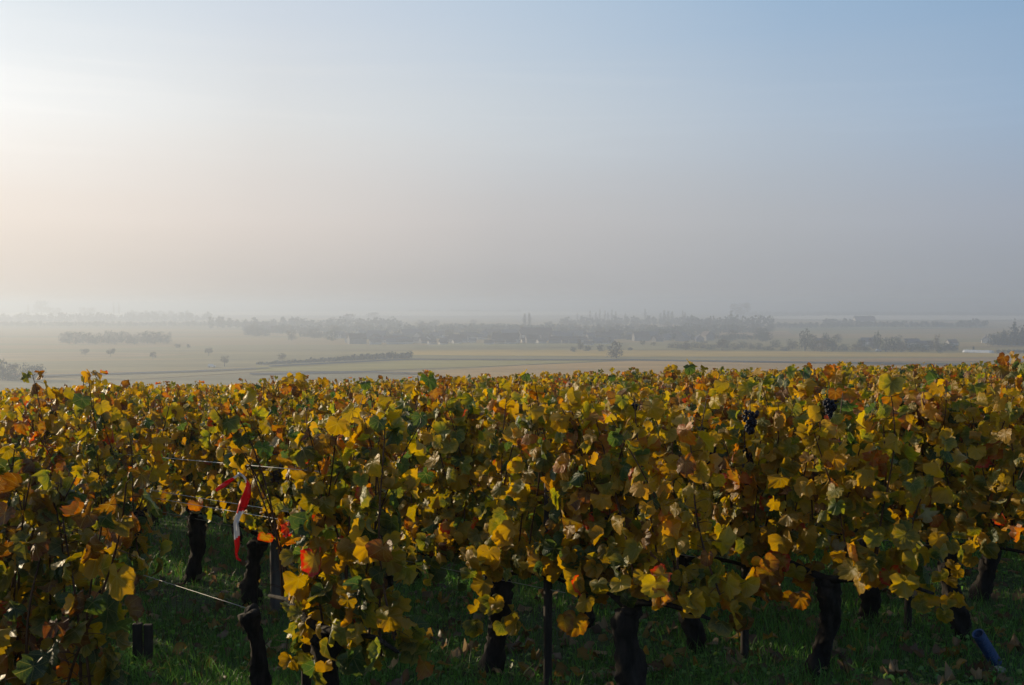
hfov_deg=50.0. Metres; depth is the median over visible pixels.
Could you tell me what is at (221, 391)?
grapevine
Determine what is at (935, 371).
grapevine
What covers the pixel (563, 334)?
house
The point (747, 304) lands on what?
tree
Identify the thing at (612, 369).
grapevine
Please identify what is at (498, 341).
house
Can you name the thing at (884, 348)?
tree
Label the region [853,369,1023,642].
grapevine
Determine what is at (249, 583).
grapevine
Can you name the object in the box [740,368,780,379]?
grapevine
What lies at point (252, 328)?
tree
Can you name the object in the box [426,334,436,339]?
house
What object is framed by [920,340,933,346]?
house
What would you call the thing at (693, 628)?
grapevine
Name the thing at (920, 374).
grapevine
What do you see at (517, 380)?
grapevine
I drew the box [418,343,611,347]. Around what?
field
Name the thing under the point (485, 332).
house
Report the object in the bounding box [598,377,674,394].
grapevine
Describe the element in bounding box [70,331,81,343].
tree
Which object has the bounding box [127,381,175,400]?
grapevine
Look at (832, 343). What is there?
tree
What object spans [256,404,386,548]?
grapevine
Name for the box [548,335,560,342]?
house
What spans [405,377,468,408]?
grapevine
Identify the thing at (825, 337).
tree
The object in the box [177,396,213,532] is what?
grapevine
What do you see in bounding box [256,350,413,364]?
hedgerow
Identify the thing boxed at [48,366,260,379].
field
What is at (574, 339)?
house
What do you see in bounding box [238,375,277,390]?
grapevine
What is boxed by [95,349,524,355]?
field
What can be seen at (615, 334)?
house
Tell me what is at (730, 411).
grapevine
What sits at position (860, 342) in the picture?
tree
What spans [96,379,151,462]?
grapevine
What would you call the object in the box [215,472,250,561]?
barrier tape
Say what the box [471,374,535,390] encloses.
grapevine
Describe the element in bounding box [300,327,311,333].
tree
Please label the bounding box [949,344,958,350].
tree
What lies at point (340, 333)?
house
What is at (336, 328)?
tree
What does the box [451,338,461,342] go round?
house
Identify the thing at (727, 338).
tree
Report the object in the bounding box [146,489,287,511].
trellis wire
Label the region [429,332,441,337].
house
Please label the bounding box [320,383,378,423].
grapevine
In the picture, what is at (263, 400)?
grapevine
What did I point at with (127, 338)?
tree
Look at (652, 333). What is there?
house
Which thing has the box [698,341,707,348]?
tree
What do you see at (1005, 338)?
tree
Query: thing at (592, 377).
grapevine
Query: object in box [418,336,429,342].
house
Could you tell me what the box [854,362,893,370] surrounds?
grapevine
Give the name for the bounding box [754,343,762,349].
tree
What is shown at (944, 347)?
tree
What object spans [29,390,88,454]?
grapevine
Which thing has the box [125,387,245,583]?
grapevine
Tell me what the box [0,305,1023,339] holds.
wood
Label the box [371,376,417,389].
grapevine
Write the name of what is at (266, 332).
tree
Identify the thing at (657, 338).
house
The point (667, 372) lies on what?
grapevine
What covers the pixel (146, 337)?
tree
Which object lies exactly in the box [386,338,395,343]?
house
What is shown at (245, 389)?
grapevine
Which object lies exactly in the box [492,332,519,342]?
house
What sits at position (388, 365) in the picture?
field
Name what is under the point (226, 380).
field
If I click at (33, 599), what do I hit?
grapevine
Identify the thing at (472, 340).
house
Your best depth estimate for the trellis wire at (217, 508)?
5.65 m
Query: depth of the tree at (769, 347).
895.22 m
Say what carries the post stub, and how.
on the ground at (32, 338)
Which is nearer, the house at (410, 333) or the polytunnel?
the polytunnel
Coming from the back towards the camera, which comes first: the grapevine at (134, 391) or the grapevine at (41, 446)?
the grapevine at (134, 391)
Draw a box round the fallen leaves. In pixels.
[42,510,1023,684]
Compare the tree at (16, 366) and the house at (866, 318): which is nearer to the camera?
the tree at (16, 366)
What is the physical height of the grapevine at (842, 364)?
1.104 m
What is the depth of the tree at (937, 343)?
882.32 m
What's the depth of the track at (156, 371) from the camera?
596.19 m
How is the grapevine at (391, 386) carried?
on the ground at (32, 338)
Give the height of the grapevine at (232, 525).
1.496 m
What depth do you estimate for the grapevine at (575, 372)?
26.41 m
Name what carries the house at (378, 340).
on the ground at (32, 338)
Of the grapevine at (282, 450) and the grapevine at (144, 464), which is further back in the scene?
the grapevine at (144, 464)
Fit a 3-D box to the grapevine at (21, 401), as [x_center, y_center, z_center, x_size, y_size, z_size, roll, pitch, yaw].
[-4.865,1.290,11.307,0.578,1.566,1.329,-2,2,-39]
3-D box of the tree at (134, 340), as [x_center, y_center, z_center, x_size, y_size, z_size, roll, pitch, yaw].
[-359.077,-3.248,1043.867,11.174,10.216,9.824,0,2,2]
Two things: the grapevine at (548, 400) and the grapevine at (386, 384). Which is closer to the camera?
the grapevine at (548, 400)
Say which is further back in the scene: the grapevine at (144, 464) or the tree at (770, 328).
the tree at (770, 328)
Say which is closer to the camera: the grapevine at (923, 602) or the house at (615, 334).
the grapevine at (923, 602)
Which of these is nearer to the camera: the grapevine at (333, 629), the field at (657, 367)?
the grapevine at (333, 629)
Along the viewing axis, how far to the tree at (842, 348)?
882.29 m
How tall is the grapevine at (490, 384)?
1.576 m
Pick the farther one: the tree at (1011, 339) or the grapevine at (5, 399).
the tree at (1011, 339)
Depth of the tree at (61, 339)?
1079.23 m
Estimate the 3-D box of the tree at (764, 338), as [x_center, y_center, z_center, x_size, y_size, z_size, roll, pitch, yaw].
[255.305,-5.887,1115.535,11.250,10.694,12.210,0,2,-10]
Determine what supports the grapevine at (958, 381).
on the ground at (32, 338)
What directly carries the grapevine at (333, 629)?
on the ground at (32, 338)
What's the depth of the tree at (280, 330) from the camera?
1428.50 m
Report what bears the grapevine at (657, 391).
on the ground at (32, 338)
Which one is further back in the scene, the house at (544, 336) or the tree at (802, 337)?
the house at (544, 336)
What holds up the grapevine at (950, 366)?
on the ground at (32, 338)
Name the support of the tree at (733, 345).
on the ground at (32, 338)
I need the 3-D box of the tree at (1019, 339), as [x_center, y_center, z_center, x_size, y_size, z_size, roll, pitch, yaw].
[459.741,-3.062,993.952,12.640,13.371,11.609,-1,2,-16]
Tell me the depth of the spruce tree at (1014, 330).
993.08 m
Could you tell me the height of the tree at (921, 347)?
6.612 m
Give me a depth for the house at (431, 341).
1038.42 m
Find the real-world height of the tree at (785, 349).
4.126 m
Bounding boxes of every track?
[4,367,268,376]
[250,371,417,373]
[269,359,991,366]
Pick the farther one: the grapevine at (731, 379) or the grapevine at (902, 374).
the grapevine at (902, 374)
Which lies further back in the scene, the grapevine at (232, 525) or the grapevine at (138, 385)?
the grapevine at (138, 385)
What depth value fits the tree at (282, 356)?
711.37 m
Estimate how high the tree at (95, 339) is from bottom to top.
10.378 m
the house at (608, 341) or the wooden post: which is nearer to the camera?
the wooden post
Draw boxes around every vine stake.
[300,498,310,684]
[543,483,551,684]
[740,464,749,660]
[904,513,911,629]
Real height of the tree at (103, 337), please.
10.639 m
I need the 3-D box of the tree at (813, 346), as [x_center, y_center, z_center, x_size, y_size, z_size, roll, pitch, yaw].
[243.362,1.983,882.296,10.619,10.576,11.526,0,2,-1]
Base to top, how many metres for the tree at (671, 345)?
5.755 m
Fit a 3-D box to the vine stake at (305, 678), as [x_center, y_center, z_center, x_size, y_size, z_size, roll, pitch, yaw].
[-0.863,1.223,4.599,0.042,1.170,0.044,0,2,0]
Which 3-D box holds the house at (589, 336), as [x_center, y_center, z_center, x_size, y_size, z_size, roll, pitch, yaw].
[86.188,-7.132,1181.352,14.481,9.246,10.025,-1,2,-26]
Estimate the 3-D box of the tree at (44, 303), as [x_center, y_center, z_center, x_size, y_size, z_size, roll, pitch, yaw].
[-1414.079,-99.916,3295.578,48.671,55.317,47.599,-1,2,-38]
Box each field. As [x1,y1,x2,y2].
[0,352,193,359]
[0,357,409,373]
[0,372,471,391]
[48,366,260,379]
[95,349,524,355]
[256,360,612,370]
[407,361,968,377]
[410,350,1023,356]
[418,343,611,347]
[624,343,731,349]
[719,331,792,335]
[757,358,1023,361]
[788,324,995,330]
[960,342,1023,346]
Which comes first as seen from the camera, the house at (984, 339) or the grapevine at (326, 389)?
the grapevine at (326, 389)
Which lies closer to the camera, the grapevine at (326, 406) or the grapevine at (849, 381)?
the grapevine at (326, 406)
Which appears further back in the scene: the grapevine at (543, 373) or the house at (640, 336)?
the house at (640, 336)
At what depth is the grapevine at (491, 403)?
7.16 m
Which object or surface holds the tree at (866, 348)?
on the ground at (32, 338)
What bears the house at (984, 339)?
on the ground at (32, 338)
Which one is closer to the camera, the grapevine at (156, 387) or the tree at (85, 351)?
the grapevine at (156, 387)
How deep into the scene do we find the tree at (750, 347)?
921.52 m
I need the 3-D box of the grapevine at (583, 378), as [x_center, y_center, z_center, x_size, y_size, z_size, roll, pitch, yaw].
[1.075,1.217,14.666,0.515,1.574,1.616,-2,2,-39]
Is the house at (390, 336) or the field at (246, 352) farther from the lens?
the house at (390, 336)
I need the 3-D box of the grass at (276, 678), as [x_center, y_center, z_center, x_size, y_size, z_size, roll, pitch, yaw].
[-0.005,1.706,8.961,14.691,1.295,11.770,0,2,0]
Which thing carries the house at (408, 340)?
on the ground at (32, 338)
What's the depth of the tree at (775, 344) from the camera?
948.43 m
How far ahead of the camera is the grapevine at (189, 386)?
13.20 m
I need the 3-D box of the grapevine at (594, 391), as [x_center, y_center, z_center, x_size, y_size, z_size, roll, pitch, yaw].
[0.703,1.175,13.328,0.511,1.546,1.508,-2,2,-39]
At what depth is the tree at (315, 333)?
1222.22 m
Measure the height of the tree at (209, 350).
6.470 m
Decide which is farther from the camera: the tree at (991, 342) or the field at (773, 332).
the field at (773, 332)
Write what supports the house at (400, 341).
on the ground at (32, 338)
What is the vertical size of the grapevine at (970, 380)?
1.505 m
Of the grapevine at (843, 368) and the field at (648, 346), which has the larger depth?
the field at (648, 346)
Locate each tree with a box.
[0,358,9,379]
[2,366,17,380]
[7,363,22,378]
[19,362,35,379]
[31,300,48,314]
[31,364,46,379]
[57,332,65,342]
[64,330,73,342]
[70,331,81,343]
[77,332,86,342]
[81,349,89,353]
[84,332,92,342]
[90,334,99,343]
[98,333,105,341]
[103,330,112,342]
[106,349,115,356]
[109,332,119,343]
[117,331,125,342]
[123,332,131,342]
[129,334,138,343]
[137,332,145,341]
[142,330,150,342]
[148,331,158,342]
[155,332,163,342]
[161,332,172,342]
[204,348,212,355]
[219,356,228,365]
[243,328,252,334]
[244,325,258,333]
[250,328,263,335]
[260,329,270,335]
[266,325,277,332]
[273,324,286,333]
[277,353,286,360]
[286,328,297,340]
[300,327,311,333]
[307,328,323,337]
[325,329,338,339]
[330,326,341,330]
[342,313,353,320]
[364,324,373,331]
[366,312,379,317]
[419,327,430,335]
[443,328,453,337]
[527,312,530,325]
[607,341,622,357]
[666,342,676,347]
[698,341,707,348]
[717,339,726,347]
[720,334,732,340]
[724,329,739,339]
[728,302,750,318]
[730,343,740,349]
[738,341,746,347]
[745,343,755,348]
[753,328,766,335]
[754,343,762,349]
[758,332,767,341]
[762,346,773,349]
[764,324,775,331]
[764,332,772,339]
[769,339,782,347]
[780,346,791,350]
[786,339,797,348]
[799,328,810,350]
[807,334,817,346]
[808,339,819,350]
[814,338,827,351]
[820,333,829,346]
[826,335,840,351]
[835,334,841,342]
[838,344,849,350]
[849,344,860,350]
[857,339,866,347]
[861,345,871,350]
[868,337,876,348]
[873,330,880,348]
[878,337,891,351]
[887,337,899,351]
[895,342,905,351]
[905,343,919,351]
[916,344,930,351]
[927,340,935,350]
[932,334,940,350]
[940,343,949,350]
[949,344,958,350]
[986,333,1001,345]
[993,332,1004,344]
[1002,330,1011,344]
[1005,334,1017,344]
[1009,318,1021,345]
[1015,333,1023,345]
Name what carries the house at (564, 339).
on the ground at (32, 338)
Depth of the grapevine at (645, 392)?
7.66 m
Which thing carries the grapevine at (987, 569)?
on the ground at (32, 338)
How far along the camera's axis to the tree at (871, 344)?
920.92 m
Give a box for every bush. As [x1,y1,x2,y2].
[577,340,583,349]
[597,344,604,350]
[936,345,943,353]
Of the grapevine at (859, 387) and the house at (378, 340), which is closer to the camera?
the grapevine at (859, 387)
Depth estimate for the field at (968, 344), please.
1016.74 m
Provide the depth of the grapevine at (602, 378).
14.25 m
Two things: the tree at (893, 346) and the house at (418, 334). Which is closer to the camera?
the tree at (893, 346)
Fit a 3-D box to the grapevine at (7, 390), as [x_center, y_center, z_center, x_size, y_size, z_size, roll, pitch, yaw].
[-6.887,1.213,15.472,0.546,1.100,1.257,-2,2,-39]
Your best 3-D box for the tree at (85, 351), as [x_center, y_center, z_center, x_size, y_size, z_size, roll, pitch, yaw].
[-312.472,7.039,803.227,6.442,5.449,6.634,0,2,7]
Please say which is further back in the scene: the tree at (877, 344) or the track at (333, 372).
the tree at (877, 344)
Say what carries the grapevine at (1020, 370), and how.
on the ground at (32, 338)
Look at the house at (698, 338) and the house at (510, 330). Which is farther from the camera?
the house at (510, 330)
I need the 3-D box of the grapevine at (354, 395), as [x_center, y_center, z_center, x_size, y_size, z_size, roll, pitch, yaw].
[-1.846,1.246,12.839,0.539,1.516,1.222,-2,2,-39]
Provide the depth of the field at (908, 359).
722.89 m
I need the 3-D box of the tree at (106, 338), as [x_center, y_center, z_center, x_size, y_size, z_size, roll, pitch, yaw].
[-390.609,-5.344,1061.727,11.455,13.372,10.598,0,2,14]
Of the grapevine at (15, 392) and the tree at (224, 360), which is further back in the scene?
the tree at (224, 360)
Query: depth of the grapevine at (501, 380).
8.70 m
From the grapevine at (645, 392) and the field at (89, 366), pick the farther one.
the field at (89, 366)
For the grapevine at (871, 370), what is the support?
on the ground at (32, 338)
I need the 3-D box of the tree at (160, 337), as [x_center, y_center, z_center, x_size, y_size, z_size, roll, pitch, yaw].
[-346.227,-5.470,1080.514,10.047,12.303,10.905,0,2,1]
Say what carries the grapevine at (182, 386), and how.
on the ground at (32, 338)
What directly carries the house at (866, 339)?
on the ground at (32, 338)
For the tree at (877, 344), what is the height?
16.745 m
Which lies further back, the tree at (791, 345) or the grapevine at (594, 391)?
the tree at (791, 345)
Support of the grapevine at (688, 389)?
on the ground at (32, 338)
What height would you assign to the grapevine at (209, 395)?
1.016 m
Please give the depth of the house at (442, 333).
1259.74 m
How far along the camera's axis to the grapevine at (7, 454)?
4.15 m
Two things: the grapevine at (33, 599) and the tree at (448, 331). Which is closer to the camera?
the grapevine at (33, 599)
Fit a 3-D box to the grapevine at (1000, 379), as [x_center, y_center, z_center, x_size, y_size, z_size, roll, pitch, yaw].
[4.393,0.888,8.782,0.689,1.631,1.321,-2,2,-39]
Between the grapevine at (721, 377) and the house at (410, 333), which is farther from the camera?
the house at (410, 333)
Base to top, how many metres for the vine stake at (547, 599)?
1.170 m
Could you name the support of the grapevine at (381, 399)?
on the ground at (32, 338)
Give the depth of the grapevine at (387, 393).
10.14 m
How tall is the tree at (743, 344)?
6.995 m
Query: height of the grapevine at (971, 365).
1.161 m
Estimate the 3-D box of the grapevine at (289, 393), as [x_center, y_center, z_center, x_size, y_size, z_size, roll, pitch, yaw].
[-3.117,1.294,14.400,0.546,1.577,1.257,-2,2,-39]
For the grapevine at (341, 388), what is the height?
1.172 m
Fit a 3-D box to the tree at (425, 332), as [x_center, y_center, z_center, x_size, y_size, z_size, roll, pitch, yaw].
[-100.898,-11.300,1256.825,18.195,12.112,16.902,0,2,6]
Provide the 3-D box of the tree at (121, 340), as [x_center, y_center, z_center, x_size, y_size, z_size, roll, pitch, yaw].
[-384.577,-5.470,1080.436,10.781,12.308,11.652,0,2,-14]
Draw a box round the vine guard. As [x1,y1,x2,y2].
[972,629,1001,665]
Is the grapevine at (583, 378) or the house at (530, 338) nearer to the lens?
the grapevine at (583, 378)
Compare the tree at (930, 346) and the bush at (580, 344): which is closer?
the tree at (930, 346)
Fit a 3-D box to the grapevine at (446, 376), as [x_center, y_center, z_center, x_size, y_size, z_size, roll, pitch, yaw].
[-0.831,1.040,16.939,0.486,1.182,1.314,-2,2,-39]
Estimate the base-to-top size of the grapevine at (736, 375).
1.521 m
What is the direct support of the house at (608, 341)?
on the ground at (32, 338)
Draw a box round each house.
[332,331,344,337]
[347,332,366,343]
[366,330,388,336]
[369,333,381,337]
[369,337,381,343]
[383,335,402,342]
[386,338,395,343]
[396,338,403,343]
[399,328,422,337]
[403,338,412,343]
[412,331,423,336]
[412,337,418,342]
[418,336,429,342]
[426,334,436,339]
[427,340,436,343]
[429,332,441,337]
[437,331,449,337]
[438,340,447,343]
[448,334,468,341]
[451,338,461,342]
[458,331,477,339]
[469,338,476,342]
[477,334,486,338]
[478,330,489,337]
[484,339,493,343]
[485,329,498,332]
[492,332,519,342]
[494,338,503,343]
[501,328,518,332]
[504,339,515,343]
[521,326,551,337]
[525,334,539,342]
[536,338,546,342]
[540,334,550,340]
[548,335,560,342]
[555,332,574,336]
[561,337,567,342]
[566,330,584,335]
[568,336,581,342]
[581,336,587,341]
[583,340,593,344]
[585,332,594,339]
[591,337,603,342]
[594,331,609,338]
[601,339,610,343]
[608,329,622,338]
[631,331,649,340]
[640,330,658,339]
[651,334,663,341]
[661,333,672,339]
[668,329,679,338]
[675,331,689,340]
[693,334,703,341]
[700,330,714,340]
[852,315,875,323]
[860,337,876,345]
[902,338,920,345]
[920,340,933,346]
[944,339,958,344]
[981,334,989,342]
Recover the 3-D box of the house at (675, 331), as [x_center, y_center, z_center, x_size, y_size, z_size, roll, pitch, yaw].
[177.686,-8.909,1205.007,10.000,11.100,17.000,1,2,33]
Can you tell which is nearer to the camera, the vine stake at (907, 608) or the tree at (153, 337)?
the vine stake at (907, 608)
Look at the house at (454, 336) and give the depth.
1098.48 m
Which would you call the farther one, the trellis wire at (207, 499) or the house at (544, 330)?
the house at (544, 330)
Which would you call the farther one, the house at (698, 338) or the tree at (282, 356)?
the house at (698, 338)
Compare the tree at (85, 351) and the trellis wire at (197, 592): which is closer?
the trellis wire at (197, 592)
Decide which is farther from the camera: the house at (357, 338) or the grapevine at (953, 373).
the house at (357, 338)
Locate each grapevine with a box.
[0,370,129,557]
[0,388,35,409]
[0,394,14,420]
[0,397,43,501]
[0,443,159,684]
[0,447,39,684]
[5,387,25,402]
[7,391,53,435]
[17,393,36,409]
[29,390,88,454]
[51,369,186,638]
[68,383,146,497]
[81,370,187,553]
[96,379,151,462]
[115,381,153,392]
[121,381,171,399]
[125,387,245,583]
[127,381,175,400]
[130,413,160,525]
[137,382,190,398]
[160,383,207,421]
[162,384,186,391]
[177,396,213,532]
[180,384,222,395]
[186,380,236,406]
[187,383,294,605]
[203,389,221,400]
[204,391,279,543]
[205,385,229,396]
[208,384,228,397]
[208,385,434,684]
[229,383,271,394]
[233,372,339,548]
[237,603,271,684]
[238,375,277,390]
[244,387,304,425]
[253,386,291,401]
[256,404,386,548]
[261,391,335,465]
[266,380,323,400]
[291,389,385,568]
[304,375,348,394]
[315,385,370,402]
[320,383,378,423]
[323,384,353,397]
[323,391,494,638]
[327,377,374,391]
[354,376,461,585]
[356,378,441,404]
[358,390,438,430]
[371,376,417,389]
[371,379,405,394]
[377,379,409,385]
[378,371,438,397]
[394,374,600,679]
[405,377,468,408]
[418,370,470,387]
[423,381,552,575]
[425,369,534,521]
[428,370,461,383]
[437,375,503,395]
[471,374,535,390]
[479,373,555,439]
[486,374,576,392]
[494,377,610,508]
[496,374,542,385]
[500,392,666,627]
[520,378,615,398]
[521,382,759,684]
[531,371,557,378]
[534,388,605,431]
[536,376,563,385]
[547,374,606,398]
[549,378,627,403]
[551,370,588,380]
[575,376,730,553]
[577,373,611,394]
[580,374,630,388]
[587,368,661,388]
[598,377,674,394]
[599,375,643,393]
[603,371,694,404]
[604,380,686,419]
[605,385,805,653]
[606,367,663,379]
[609,367,634,385]
[617,364,700,389]
[631,367,966,680]
[631,372,711,401]
[663,375,742,395]
[675,359,848,602]
[683,373,779,517]
[686,369,726,382]
[695,368,850,556]
[717,366,743,376]
[718,370,753,376]
[719,371,794,386]
[726,367,800,386]
[726,374,805,442]
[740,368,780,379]
[749,375,877,527]
[767,366,991,521]
[774,365,978,623]
[793,370,877,399]
[795,361,869,387]
[826,362,882,376]
[826,379,876,422]
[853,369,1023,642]
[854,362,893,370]
[857,367,1023,559]
[859,366,918,372]
[866,366,967,404]
[868,367,917,376]
[868,369,924,385]
[875,365,925,371]
[878,364,975,404]
[898,366,961,396]
[906,372,992,435]
[908,364,1023,601]
[925,367,990,384]
[929,364,976,374]
[940,366,998,385]
[960,368,998,395]
[963,363,1017,372]
[967,376,1021,435]
[982,360,999,375]
[983,351,1023,475]
[986,376,1023,411]
[1015,362,1023,502]
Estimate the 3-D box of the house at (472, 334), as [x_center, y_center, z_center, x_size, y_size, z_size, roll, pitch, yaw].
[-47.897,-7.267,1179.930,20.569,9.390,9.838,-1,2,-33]
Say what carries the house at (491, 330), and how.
on the ground at (32, 338)
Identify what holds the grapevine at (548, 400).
on the ground at (32, 338)
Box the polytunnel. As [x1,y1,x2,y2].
[962,350,993,352]
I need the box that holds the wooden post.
[269,454,282,613]
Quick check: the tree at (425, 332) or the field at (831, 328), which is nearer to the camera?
the tree at (425, 332)
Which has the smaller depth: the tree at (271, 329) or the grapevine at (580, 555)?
the grapevine at (580, 555)
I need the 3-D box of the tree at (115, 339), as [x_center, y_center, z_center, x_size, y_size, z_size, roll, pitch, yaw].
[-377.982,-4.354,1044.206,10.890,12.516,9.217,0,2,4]
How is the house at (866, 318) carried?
on the ground at (32, 338)
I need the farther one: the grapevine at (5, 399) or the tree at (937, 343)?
the tree at (937, 343)
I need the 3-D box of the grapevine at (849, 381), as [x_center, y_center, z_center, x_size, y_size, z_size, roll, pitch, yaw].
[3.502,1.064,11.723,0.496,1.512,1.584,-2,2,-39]
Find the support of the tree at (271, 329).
on the ground at (32, 338)
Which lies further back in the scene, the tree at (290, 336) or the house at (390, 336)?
the tree at (290, 336)
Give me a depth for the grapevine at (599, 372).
17.65 m
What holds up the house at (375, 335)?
on the ground at (32, 338)
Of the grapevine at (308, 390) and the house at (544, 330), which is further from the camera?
the house at (544, 330)
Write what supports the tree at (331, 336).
on the ground at (32, 338)
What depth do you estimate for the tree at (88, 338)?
1061.24 m
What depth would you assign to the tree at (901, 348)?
869.08 m
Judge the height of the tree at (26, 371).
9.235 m
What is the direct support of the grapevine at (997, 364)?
on the ground at (32, 338)
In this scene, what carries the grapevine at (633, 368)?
on the ground at (32, 338)
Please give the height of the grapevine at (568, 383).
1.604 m
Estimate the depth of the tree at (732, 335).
1156.84 m
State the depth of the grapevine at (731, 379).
11.31 m
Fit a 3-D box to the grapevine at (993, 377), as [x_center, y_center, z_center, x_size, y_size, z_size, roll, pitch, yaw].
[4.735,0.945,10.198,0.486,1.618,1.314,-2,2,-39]
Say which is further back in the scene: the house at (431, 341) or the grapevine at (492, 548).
the house at (431, 341)
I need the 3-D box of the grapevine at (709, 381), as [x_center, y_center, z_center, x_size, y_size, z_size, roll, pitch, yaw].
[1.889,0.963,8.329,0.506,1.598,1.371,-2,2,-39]
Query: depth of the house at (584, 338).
1097.93 m
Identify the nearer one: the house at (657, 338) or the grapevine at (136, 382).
the grapevine at (136, 382)
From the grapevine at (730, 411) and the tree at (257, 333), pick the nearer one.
the grapevine at (730, 411)
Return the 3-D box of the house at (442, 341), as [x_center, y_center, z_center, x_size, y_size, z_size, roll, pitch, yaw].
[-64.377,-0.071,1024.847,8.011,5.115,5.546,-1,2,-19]
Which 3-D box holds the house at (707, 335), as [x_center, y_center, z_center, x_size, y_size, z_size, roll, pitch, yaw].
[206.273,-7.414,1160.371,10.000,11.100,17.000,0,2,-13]
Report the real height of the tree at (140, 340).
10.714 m
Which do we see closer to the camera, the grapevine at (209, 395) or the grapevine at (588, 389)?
the grapevine at (588, 389)
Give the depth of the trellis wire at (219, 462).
5.61 m
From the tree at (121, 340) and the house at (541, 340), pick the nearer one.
the house at (541, 340)
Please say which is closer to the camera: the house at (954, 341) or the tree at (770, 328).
the house at (954, 341)
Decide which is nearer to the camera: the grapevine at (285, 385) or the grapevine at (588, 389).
the grapevine at (285, 385)
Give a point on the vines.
(894, 368)
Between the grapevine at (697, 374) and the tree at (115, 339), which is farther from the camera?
the tree at (115, 339)
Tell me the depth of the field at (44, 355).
803.19 m
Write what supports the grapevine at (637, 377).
on the ground at (32, 338)
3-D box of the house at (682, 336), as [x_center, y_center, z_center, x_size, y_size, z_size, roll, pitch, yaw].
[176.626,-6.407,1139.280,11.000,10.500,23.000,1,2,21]
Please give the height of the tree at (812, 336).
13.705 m
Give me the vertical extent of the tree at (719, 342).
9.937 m
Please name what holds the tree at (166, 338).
on the ground at (32, 338)
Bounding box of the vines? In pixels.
[10,358,1022,394]
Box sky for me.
[0,0,1023,310]
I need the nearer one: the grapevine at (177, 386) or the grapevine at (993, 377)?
the grapevine at (993, 377)
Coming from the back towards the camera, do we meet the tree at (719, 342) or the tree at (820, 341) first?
the tree at (719, 342)
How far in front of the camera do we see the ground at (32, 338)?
915.72 m
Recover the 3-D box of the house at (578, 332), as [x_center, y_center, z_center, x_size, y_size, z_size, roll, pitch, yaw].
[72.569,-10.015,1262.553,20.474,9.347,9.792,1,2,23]
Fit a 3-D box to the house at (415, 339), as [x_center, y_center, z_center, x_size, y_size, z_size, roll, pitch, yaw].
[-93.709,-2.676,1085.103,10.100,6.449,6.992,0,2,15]
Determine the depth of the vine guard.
5.36 m
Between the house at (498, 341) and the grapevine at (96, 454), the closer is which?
the grapevine at (96, 454)
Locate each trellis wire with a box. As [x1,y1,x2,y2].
[119,453,318,471]
[135,572,260,612]
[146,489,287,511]
[156,498,288,520]
[164,512,564,592]
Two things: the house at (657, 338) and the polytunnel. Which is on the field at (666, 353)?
the polytunnel
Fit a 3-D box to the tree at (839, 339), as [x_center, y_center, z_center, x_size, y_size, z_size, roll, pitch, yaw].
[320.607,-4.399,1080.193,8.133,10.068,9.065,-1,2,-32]
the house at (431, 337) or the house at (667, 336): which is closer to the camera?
the house at (431, 337)
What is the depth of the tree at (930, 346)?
894.71 m
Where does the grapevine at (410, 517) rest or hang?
on the ground at (32, 338)
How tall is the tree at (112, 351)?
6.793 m
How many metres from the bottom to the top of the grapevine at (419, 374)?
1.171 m
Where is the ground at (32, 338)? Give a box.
[0,310,1023,684]
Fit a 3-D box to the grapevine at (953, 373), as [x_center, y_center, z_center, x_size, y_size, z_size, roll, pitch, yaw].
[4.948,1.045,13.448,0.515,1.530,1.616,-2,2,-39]
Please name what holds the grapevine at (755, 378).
on the ground at (32, 338)
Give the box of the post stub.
[132,622,152,661]
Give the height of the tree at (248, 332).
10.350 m
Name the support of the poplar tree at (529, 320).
on the ground at (32, 338)
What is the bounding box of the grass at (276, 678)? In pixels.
[7,502,1023,684]
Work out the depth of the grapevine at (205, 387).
18.78 m
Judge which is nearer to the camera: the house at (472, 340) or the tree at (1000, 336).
the tree at (1000, 336)
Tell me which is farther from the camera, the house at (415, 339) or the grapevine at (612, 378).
the house at (415, 339)
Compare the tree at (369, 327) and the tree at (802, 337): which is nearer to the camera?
the tree at (802, 337)
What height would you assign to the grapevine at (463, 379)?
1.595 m
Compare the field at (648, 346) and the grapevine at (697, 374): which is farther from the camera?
the field at (648, 346)
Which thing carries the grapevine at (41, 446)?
on the ground at (32, 338)
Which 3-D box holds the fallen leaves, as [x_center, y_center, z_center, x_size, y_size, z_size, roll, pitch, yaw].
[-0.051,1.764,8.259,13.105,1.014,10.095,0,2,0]
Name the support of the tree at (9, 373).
on the ground at (32, 338)
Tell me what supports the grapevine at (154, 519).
on the ground at (32, 338)
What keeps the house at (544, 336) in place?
on the ground at (32, 338)
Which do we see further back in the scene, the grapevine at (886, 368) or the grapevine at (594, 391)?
the grapevine at (886, 368)
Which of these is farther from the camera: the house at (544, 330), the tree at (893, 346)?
the house at (544, 330)
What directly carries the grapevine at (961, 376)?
on the ground at (32, 338)
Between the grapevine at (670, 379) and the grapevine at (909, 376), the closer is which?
the grapevine at (909, 376)
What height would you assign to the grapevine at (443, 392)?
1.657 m
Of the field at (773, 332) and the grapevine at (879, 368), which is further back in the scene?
the field at (773, 332)
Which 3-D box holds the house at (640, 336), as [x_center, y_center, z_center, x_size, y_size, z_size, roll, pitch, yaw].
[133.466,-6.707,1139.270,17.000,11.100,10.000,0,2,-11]
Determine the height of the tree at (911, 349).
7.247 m
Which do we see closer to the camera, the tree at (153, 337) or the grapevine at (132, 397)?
the grapevine at (132, 397)
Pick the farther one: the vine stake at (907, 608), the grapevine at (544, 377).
the grapevine at (544, 377)
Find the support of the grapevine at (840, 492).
on the ground at (32, 338)
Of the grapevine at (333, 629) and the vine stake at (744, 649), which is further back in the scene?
the vine stake at (744, 649)
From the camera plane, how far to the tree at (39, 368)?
538.82 m
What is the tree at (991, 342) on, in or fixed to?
on the ground at (32, 338)

